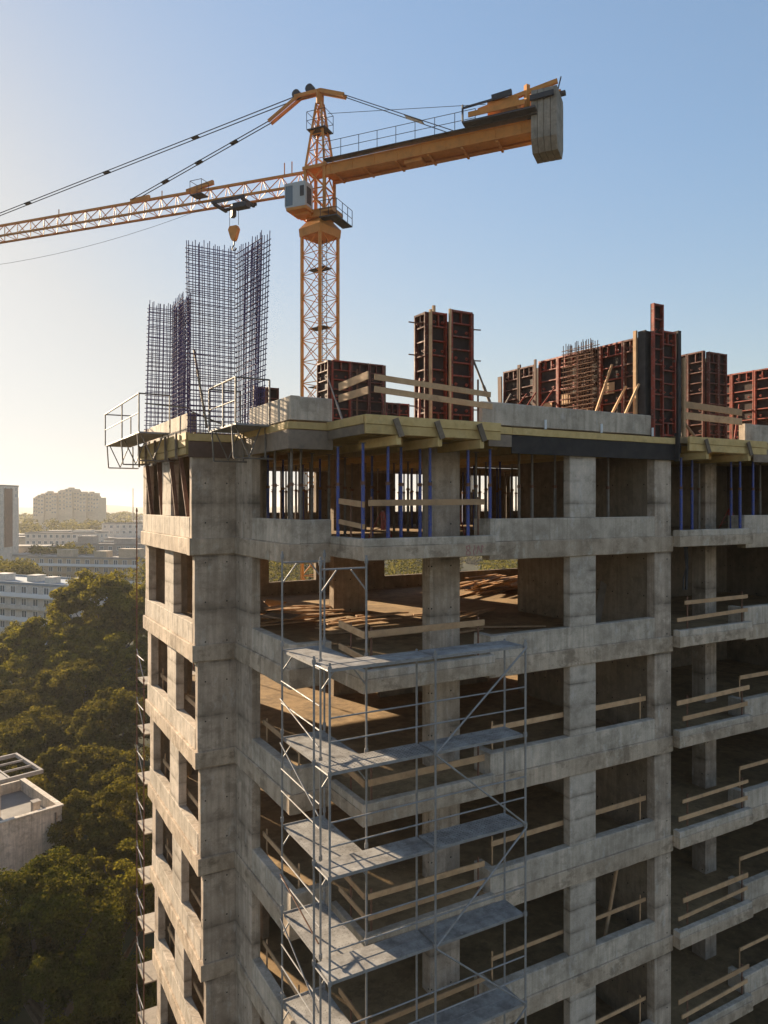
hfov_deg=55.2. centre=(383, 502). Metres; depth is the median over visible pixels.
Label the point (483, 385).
push pull brace
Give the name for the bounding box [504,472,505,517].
adjustable prop
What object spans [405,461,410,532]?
adjustable prop
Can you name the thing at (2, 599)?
window
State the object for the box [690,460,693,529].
adjustable prop
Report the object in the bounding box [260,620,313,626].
timber plank
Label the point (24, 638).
broadleaf tree
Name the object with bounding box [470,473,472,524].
adjustable prop
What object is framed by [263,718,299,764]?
guard rail
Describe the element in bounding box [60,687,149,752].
broadleaf tree
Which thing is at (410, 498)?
adjustable prop
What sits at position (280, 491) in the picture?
adjustable prop
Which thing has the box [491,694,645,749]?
guard rail
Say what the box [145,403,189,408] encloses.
timber board
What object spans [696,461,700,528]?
adjustable prop
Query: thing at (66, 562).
apartment block
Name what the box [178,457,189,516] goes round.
timber board
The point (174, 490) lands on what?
timber board
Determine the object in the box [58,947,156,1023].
broadleaf tree
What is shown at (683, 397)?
timber post
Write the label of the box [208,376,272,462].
edge platform
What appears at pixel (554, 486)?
adjustable prop
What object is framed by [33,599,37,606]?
window
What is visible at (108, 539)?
warehouse
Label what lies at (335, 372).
wall formwork
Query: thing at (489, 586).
timber plank
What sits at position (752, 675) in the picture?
guard rail
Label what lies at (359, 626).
timber plank
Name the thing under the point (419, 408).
push pull brace
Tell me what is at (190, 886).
guard rail
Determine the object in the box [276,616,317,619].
timber plank
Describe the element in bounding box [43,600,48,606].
window
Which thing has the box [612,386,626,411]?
timber strut
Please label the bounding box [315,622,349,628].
timber plank
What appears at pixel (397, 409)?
wall formwork
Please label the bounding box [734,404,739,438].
push pull brace
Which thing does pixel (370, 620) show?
timber plank
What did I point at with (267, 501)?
adjustable prop
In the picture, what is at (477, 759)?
guard rail
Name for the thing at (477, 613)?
timber plank
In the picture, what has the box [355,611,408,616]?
timber plank
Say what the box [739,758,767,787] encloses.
guard rail
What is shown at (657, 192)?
sky
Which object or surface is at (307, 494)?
adjustable prop
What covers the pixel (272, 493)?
adjustable prop
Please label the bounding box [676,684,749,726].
guard rail
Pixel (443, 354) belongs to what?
wall formwork
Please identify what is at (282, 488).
adjustable prop
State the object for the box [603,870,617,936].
timber board
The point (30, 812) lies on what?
flat roofed house
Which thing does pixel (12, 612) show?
window
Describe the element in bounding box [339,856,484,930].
guard rail
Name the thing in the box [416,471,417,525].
adjustable prop
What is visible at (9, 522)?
apartment tower
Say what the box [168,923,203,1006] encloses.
guard rail
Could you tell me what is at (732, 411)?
guard rail
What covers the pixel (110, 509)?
hills
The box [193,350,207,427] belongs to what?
timber strut
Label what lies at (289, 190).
window
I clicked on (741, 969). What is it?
guard rail
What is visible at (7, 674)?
broadleaf tree
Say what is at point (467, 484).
adjustable prop
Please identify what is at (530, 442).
edge formwork
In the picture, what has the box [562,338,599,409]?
rebar cage
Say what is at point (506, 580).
timber plank
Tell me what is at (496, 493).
adjustable prop
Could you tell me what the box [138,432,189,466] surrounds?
edge formwork
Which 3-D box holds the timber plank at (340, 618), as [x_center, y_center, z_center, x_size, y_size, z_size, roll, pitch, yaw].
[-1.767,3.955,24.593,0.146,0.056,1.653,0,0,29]
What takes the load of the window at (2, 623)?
in the apartment block at (23, 598)
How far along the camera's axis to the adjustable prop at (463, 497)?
33.08 m
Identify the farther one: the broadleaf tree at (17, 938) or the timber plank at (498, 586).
the broadleaf tree at (17, 938)
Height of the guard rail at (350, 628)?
1.150 m
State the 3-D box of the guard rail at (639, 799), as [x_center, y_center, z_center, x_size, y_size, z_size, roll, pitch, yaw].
[5.306,9.350,20.569,5.801,1.300,0.072,0,0,-30]
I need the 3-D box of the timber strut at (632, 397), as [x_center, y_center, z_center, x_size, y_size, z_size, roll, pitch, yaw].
[7.255,-2.785,21.896,0.749,1.555,0.090,0,0,1]
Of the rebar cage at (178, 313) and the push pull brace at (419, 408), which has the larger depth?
the rebar cage at (178, 313)
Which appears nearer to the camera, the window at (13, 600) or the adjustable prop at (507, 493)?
the adjustable prop at (507, 493)
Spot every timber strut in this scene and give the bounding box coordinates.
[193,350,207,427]
[595,364,612,410]
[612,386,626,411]
[624,383,639,412]
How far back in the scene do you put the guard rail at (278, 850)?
19.00 m
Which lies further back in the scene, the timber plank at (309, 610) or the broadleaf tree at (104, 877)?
the broadleaf tree at (104, 877)
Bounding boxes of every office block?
[25,530,107,544]
[101,522,142,536]
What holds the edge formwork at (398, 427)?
attached to the concrete building
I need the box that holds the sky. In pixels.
[0,0,767,506]
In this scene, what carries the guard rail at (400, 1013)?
on the concrete building
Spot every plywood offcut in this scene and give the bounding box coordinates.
[260,599,268,611]
[260,610,280,612]
[260,612,300,618]
[264,599,286,605]
[264,604,292,608]
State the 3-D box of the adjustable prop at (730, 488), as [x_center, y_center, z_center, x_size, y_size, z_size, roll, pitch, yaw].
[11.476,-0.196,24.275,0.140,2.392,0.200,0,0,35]
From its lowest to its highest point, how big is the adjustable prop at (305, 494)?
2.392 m
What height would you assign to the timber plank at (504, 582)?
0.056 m
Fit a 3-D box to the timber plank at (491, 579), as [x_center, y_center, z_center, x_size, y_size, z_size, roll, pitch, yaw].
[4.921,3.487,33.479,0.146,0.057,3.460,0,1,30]
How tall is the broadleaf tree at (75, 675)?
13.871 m
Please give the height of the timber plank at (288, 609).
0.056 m
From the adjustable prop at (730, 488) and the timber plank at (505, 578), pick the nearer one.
the adjustable prop at (730, 488)
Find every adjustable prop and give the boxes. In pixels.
[266,454,269,517]
[271,451,278,518]
[271,468,272,517]
[278,467,281,518]
[280,459,285,518]
[284,469,286,518]
[286,453,289,518]
[287,448,295,518]
[293,465,298,518]
[297,468,299,518]
[299,449,304,519]
[302,464,305,519]
[304,468,306,519]
[306,469,308,519]
[307,462,310,519]
[309,453,314,519]
[318,458,321,518]
[326,454,331,518]
[334,446,341,535]
[342,457,347,535]
[360,442,365,538]
[369,456,374,536]
[376,469,379,527]
[384,446,391,537]
[392,463,395,531]
[397,472,399,525]
[398,447,403,536]
[402,471,405,525]
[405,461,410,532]
[410,468,413,527]
[410,472,410,524]
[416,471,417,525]
[417,449,422,536]
[428,448,431,536]
[462,472,463,524]
[464,473,466,523]
[465,450,470,535]
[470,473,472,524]
[472,465,474,529]
[473,452,478,518]
[478,470,480,518]
[483,462,488,517]
[483,474,484,518]
[488,449,491,518]
[496,468,497,517]
[497,461,502,517]
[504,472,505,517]
[506,474,508,517]
[509,473,510,517]
[510,464,513,517]
[514,473,517,517]
[517,454,520,517]
[528,454,535,517]
[551,455,558,517]
[606,458,609,516]
[679,457,683,529]
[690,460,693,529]
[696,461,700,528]
[729,462,732,527]
[738,461,741,527]
[751,461,754,514]
[757,463,762,514]
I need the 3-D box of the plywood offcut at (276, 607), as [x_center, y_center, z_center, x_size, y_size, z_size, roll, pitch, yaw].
[-3.455,3.390,23.970,0.703,0.024,1.200,-6,-4,-22]
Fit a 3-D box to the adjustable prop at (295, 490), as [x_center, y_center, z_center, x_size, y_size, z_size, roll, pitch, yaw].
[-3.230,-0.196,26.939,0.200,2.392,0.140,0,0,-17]
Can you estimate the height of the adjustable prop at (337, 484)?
2.392 m
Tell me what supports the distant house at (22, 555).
on the ground
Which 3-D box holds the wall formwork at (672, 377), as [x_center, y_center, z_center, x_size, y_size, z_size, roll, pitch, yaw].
[8.205,-3.350,22.133,1.417,3.700,0.684,0,0,-30]
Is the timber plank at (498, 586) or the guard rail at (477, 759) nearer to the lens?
the guard rail at (477, 759)
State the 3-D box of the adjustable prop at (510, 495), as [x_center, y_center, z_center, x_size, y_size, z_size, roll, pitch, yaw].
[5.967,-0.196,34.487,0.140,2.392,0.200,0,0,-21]
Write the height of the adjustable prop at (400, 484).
2.392 m
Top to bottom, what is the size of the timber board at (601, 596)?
1.631 m
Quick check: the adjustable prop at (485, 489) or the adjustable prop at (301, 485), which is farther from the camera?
the adjustable prop at (485, 489)
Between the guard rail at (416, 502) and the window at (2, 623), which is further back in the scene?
the window at (2, 623)
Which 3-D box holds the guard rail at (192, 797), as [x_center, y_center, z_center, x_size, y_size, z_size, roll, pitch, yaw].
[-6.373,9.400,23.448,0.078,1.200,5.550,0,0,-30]
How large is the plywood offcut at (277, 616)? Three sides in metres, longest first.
1.200 x 0.703 x 0.025 m
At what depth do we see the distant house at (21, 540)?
505.38 m
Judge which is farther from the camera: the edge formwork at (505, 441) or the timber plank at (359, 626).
the timber plank at (359, 626)
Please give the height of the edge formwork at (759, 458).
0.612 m
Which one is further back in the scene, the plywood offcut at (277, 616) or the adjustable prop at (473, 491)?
the adjustable prop at (473, 491)
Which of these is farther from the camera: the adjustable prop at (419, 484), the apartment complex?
the apartment complex
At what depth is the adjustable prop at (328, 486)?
20.95 m
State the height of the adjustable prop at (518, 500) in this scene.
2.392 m
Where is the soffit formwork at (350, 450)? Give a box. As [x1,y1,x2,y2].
[197,433,767,472]
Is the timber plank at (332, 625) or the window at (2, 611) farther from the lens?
the window at (2, 611)
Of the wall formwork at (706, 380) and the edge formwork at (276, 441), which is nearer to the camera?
the edge formwork at (276, 441)
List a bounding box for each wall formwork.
[253,386,278,405]
[317,359,383,420]
[386,402,409,416]
[408,305,480,420]
[498,338,632,413]
[633,330,680,452]
[650,303,663,436]
[681,350,726,438]
[727,368,767,439]
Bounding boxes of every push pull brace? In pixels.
[328,378,342,418]
[418,378,420,417]
[474,360,490,401]
[541,388,553,405]
[681,419,695,436]
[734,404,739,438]
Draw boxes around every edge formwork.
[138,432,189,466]
[188,433,232,457]
[233,421,288,456]
[288,421,332,449]
[327,414,365,439]
[359,414,500,452]
[488,427,511,446]
[511,428,674,459]
[671,436,766,463]
[753,444,767,462]
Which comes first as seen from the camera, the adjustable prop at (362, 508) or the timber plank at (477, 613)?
the adjustable prop at (362, 508)
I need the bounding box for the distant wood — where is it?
[0,511,517,644]
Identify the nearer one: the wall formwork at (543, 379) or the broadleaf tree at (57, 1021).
the wall formwork at (543, 379)
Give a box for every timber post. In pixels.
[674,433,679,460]
[682,358,685,436]
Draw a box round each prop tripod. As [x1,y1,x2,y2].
[368,511,391,537]
[460,515,465,535]
[718,509,733,528]
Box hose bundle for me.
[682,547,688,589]
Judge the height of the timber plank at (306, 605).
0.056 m
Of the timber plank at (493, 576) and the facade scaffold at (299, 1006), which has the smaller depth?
the facade scaffold at (299, 1006)
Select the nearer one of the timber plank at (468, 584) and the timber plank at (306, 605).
the timber plank at (306, 605)
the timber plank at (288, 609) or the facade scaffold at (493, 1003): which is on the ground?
the facade scaffold at (493, 1003)
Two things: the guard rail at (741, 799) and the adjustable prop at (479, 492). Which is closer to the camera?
the guard rail at (741, 799)
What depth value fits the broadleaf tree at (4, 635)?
116.99 m
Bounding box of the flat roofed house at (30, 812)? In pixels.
[0,753,63,973]
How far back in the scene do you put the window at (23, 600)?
175.85 m
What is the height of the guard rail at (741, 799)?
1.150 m
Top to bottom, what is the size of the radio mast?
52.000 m
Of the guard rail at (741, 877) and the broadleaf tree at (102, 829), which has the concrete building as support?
the guard rail at (741, 877)
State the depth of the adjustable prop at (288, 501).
20.34 m
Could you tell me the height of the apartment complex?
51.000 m
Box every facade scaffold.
[136,508,194,1023]
[280,550,367,1023]
[312,639,526,1023]
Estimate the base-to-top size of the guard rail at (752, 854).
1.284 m
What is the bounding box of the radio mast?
[132,500,133,521]
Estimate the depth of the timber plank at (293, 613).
24.90 m
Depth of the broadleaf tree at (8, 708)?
90.44 m
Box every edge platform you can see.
[105,392,174,468]
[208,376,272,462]
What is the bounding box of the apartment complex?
[33,487,105,530]
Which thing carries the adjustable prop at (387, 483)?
on the concrete building
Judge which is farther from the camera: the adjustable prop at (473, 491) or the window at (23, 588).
the window at (23, 588)
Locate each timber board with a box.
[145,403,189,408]
[145,466,153,513]
[157,462,161,514]
[169,459,178,515]
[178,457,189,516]
[189,411,225,425]
[596,581,606,622]
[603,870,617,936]
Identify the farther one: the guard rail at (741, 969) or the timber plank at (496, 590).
the timber plank at (496, 590)
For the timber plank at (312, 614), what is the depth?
24.49 m
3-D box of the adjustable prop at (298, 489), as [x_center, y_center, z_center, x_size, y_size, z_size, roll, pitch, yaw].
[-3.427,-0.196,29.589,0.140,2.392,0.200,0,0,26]
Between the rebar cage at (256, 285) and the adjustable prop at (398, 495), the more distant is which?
the adjustable prop at (398, 495)
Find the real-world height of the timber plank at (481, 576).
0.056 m
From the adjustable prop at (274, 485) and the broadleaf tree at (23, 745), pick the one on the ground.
the broadleaf tree at (23, 745)
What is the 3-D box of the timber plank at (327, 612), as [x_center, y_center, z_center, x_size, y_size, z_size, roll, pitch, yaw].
[-2.214,3.900,25.919,0.146,0.056,2.612,0,0,38]
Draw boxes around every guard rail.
[161,668,194,706]
[163,753,197,806]
[165,838,200,906]
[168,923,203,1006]
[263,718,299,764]
[263,828,299,888]
[263,939,299,994]
[338,365,492,421]
[338,617,484,668]
[339,496,484,537]
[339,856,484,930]
[339,976,484,1023]
[347,746,484,799]
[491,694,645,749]
[491,794,645,865]
[491,894,645,981]
[596,995,645,1023]
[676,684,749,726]
[677,591,747,628]
[678,777,747,825]
[678,870,747,924]
[678,963,748,1023]
[681,401,741,438]
[739,671,767,696]
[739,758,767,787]
[739,846,767,874]
[739,934,767,967]
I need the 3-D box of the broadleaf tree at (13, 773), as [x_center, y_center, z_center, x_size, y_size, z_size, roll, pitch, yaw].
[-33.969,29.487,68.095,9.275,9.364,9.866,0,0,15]
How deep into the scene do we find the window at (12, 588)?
177.19 m
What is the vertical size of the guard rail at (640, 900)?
1.300 m
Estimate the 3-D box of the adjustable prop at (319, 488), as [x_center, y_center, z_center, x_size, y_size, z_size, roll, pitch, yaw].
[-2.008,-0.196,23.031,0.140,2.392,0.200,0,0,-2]
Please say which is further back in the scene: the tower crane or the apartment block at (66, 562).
the apartment block at (66, 562)
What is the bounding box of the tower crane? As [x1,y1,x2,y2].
[0,76,565,579]
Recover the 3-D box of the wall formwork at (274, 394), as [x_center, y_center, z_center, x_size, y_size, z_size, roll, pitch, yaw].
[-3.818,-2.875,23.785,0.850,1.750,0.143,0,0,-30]
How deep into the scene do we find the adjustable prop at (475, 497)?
20.06 m
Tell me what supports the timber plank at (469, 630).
on the concrete building
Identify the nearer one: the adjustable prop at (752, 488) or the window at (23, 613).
the adjustable prop at (752, 488)
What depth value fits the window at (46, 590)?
172.74 m
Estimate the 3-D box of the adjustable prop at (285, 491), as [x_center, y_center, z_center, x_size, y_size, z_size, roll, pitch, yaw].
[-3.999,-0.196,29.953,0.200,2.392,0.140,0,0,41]
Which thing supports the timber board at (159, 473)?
on the concrete building
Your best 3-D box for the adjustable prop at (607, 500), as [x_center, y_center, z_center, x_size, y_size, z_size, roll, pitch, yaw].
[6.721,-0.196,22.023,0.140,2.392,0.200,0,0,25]
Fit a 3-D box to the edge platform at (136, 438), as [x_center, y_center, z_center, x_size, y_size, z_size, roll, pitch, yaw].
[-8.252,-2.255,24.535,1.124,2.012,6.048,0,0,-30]
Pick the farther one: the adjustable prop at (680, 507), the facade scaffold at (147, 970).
the facade scaffold at (147, 970)
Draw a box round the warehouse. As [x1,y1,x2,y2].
[104,538,113,541]
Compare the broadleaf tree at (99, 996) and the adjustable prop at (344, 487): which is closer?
the adjustable prop at (344, 487)
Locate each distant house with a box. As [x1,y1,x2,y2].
[12,552,40,561]
[19,536,24,544]
[19,545,56,552]
[108,537,140,541]
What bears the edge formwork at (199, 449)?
attached to the concrete building
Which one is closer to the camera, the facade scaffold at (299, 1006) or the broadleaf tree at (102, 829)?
the facade scaffold at (299, 1006)
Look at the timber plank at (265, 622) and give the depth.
24.19 m
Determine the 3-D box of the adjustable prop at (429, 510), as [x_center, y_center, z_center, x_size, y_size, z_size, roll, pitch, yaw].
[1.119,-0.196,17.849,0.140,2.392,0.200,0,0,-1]
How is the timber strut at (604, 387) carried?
on the concrete building
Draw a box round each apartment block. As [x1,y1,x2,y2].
[0,572,106,644]
[27,548,145,586]
[64,536,145,554]
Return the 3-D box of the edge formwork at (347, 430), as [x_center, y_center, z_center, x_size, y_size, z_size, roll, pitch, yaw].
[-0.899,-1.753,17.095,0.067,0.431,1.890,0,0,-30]
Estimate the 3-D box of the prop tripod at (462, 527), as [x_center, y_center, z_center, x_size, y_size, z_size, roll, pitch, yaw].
[2.181,0.604,20.950,0.756,0.807,0.698,0,0,-30]
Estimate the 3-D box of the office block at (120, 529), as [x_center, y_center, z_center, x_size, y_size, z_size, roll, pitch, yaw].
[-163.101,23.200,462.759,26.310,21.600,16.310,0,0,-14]
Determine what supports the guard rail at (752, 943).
on the concrete building
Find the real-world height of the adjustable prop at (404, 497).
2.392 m
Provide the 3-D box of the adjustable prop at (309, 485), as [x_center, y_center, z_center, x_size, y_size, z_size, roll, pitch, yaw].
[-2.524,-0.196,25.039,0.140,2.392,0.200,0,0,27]
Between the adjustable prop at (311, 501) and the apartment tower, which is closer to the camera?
the adjustable prop at (311, 501)
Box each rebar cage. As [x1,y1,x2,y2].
[144,293,191,442]
[185,230,270,434]
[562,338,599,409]
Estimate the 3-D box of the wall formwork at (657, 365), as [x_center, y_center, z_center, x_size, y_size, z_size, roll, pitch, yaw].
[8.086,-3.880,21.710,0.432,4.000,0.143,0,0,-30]
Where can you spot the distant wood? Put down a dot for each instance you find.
(396, 567)
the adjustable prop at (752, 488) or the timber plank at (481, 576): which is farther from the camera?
the timber plank at (481, 576)
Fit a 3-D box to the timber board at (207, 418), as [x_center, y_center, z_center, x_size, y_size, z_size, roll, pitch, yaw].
[-4.896,-2.360,20.865,1.278,0.557,0.250,0,0,4]
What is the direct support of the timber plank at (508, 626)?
on the concrete building
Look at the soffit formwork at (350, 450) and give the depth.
23.62 m
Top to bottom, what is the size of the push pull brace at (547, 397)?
1.922 m
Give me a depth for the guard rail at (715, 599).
22.91 m
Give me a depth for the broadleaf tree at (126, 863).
47.88 m
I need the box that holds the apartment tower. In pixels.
[0,485,18,561]
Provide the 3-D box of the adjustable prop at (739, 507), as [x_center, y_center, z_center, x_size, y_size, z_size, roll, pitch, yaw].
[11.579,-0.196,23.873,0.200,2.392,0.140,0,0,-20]
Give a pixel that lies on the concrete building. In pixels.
(209, 587)
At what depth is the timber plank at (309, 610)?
25.35 m
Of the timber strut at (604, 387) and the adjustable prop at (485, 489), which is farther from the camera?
the adjustable prop at (485, 489)
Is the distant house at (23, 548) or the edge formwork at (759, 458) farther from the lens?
the distant house at (23, 548)
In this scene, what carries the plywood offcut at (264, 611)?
on the timber plank at (309, 610)
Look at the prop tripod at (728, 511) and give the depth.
25.83 m
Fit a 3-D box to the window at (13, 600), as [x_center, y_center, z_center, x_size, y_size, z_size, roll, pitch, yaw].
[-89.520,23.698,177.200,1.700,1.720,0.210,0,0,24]
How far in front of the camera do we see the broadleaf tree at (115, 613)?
115.22 m
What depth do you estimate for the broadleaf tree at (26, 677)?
98.05 m
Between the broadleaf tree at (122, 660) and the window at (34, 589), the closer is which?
the broadleaf tree at (122, 660)
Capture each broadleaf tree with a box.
[0,610,85,672]
[0,620,45,676]
[0,655,40,701]
[0,667,78,712]
[0,677,52,728]
[0,699,112,774]
[0,721,55,772]
[0,845,127,1023]
[0,905,30,966]
[2,764,64,790]
[11,866,125,1016]
[28,743,140,838]
[32,658,128,720]
[39,625,118,692]
[42,774,152,878]
[43,567,147,649]
[44,977,140,1023]
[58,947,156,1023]
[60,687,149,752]
[70,836,154,1021]
[85,744,149,892]
[90,631,147,743]
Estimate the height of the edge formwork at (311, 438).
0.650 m
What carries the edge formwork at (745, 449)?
attached to the soffit formwork at (350, 450)
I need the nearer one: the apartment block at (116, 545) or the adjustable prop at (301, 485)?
the adjustable prop at (301, 485)
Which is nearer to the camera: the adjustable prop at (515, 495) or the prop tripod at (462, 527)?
the prop tripod at (462, 527)
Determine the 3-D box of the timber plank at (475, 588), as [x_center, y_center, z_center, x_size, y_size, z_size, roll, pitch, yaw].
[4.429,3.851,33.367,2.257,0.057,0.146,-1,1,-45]
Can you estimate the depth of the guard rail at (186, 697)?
25.05 m
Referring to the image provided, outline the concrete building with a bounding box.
[141,395,767,1023]
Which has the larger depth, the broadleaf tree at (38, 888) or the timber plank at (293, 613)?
the broadleaf tree at (38, 888)
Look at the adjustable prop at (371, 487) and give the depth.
21.64 m
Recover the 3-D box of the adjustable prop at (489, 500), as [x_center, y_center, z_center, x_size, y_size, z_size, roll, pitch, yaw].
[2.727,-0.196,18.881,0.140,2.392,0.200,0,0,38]
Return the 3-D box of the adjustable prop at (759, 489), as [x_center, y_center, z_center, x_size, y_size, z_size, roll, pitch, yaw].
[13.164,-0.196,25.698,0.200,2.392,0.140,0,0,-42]
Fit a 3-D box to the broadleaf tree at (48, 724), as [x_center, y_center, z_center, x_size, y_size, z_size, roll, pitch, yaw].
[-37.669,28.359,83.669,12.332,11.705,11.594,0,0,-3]
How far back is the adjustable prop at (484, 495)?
35.45 m
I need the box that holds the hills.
[19,505,415,513]
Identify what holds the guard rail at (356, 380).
on the concrete building
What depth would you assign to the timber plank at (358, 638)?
21.75 m
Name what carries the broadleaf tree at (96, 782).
on the ground
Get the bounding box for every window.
[0,585,4,591]
[0,597,4,603]
[0,608,4,615]
[0,620,4,627]
[10,585,15,592]
[10,597,15,604]
[10,609,15,616]
[21,586,25,593]
[21,598,25,605]
[21,610,26,617]
[32,587,37,593]
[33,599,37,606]
[43,588,48,594]
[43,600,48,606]
[286,186,292,205]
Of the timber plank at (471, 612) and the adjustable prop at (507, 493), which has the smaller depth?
the timber plank at (471, 612)
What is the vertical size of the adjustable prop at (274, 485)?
2.392 m
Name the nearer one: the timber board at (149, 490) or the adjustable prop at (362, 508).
the adjustable prop at (362, 508)
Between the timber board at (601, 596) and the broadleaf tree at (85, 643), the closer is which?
the timber board at (601, 596)
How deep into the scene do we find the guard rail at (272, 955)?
19.24 m
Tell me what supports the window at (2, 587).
in the apartment block at (23, 598)
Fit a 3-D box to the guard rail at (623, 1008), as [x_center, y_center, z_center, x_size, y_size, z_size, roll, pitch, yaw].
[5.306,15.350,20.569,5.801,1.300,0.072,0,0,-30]
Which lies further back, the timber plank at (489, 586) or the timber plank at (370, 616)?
the timber plank at (489, 586)
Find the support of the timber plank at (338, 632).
on the concrete building
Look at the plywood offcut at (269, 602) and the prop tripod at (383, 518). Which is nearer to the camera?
the prop tripod at (383, 518)
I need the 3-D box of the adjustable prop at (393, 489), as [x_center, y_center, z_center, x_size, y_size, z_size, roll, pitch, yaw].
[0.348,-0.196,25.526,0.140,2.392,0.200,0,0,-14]
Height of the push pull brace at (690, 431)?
0.944 m
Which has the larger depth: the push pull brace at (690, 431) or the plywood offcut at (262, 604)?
the plywood offcut at (262, 604)
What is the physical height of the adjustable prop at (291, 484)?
2.392 m
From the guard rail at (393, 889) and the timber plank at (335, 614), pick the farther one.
the timber plank at (335, 614)
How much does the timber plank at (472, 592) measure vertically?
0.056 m
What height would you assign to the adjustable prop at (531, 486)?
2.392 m
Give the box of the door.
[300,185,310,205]
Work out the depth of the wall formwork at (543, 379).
24.49 m
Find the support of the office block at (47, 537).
on the ground
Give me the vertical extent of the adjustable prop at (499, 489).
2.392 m
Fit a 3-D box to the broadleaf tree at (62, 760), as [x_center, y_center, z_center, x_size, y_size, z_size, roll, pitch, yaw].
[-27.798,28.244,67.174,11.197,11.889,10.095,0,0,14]
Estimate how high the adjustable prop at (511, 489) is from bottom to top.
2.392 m
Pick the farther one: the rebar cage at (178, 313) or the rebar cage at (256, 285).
the rebar cage at (178, 313)
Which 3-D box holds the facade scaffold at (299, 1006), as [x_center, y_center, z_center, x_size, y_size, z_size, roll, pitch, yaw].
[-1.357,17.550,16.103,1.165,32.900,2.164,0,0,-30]
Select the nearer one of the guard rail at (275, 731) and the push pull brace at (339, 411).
the guard rail at (275, 731)
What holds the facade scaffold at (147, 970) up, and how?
on the ground
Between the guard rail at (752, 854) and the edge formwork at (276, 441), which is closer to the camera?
the edge formwork at (276, 441)
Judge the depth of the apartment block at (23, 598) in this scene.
176.30 m
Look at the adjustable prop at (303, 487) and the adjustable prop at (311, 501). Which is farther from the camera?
the adjustable prop at (303, 487)
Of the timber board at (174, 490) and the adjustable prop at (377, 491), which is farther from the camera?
the adjustable prop at (377, 491)
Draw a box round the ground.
[0,506,517,1023]
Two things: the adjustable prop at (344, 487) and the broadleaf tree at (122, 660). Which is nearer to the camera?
the adjustable prop at (344, 487)
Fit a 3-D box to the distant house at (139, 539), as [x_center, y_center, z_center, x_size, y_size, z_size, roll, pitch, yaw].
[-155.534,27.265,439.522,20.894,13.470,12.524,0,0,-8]
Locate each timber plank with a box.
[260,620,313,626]
[261,618,298,623]
[263,611,306,618]
[266,609,344,612]
[275,607,313,610]
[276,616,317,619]
[290,605,328,606]
[296,611,338,618]
[299,613,327,615]
[310,612,351,617]
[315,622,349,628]
[316,617,345,624]
[322,629,381,634]
[326,617,401,624]
[328,624,368,631]
[329,613,392,622]
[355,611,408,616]
[356,632,421,639]
[460,582,477,586]
[460,589,486,596]
[460,607,495,615]
[460,609,493,618]
[460,627,483,633]
[464,585,497,590]
[465,574,497,578]
[469,625,545,627]
[475,586,517,594]
[476,575,506,583]
[480,583,503,588]
[483,574,501,578]
[486,584,509,588]
[490,575,517,581]
[491,579,517,584]
[495,577,517,582]

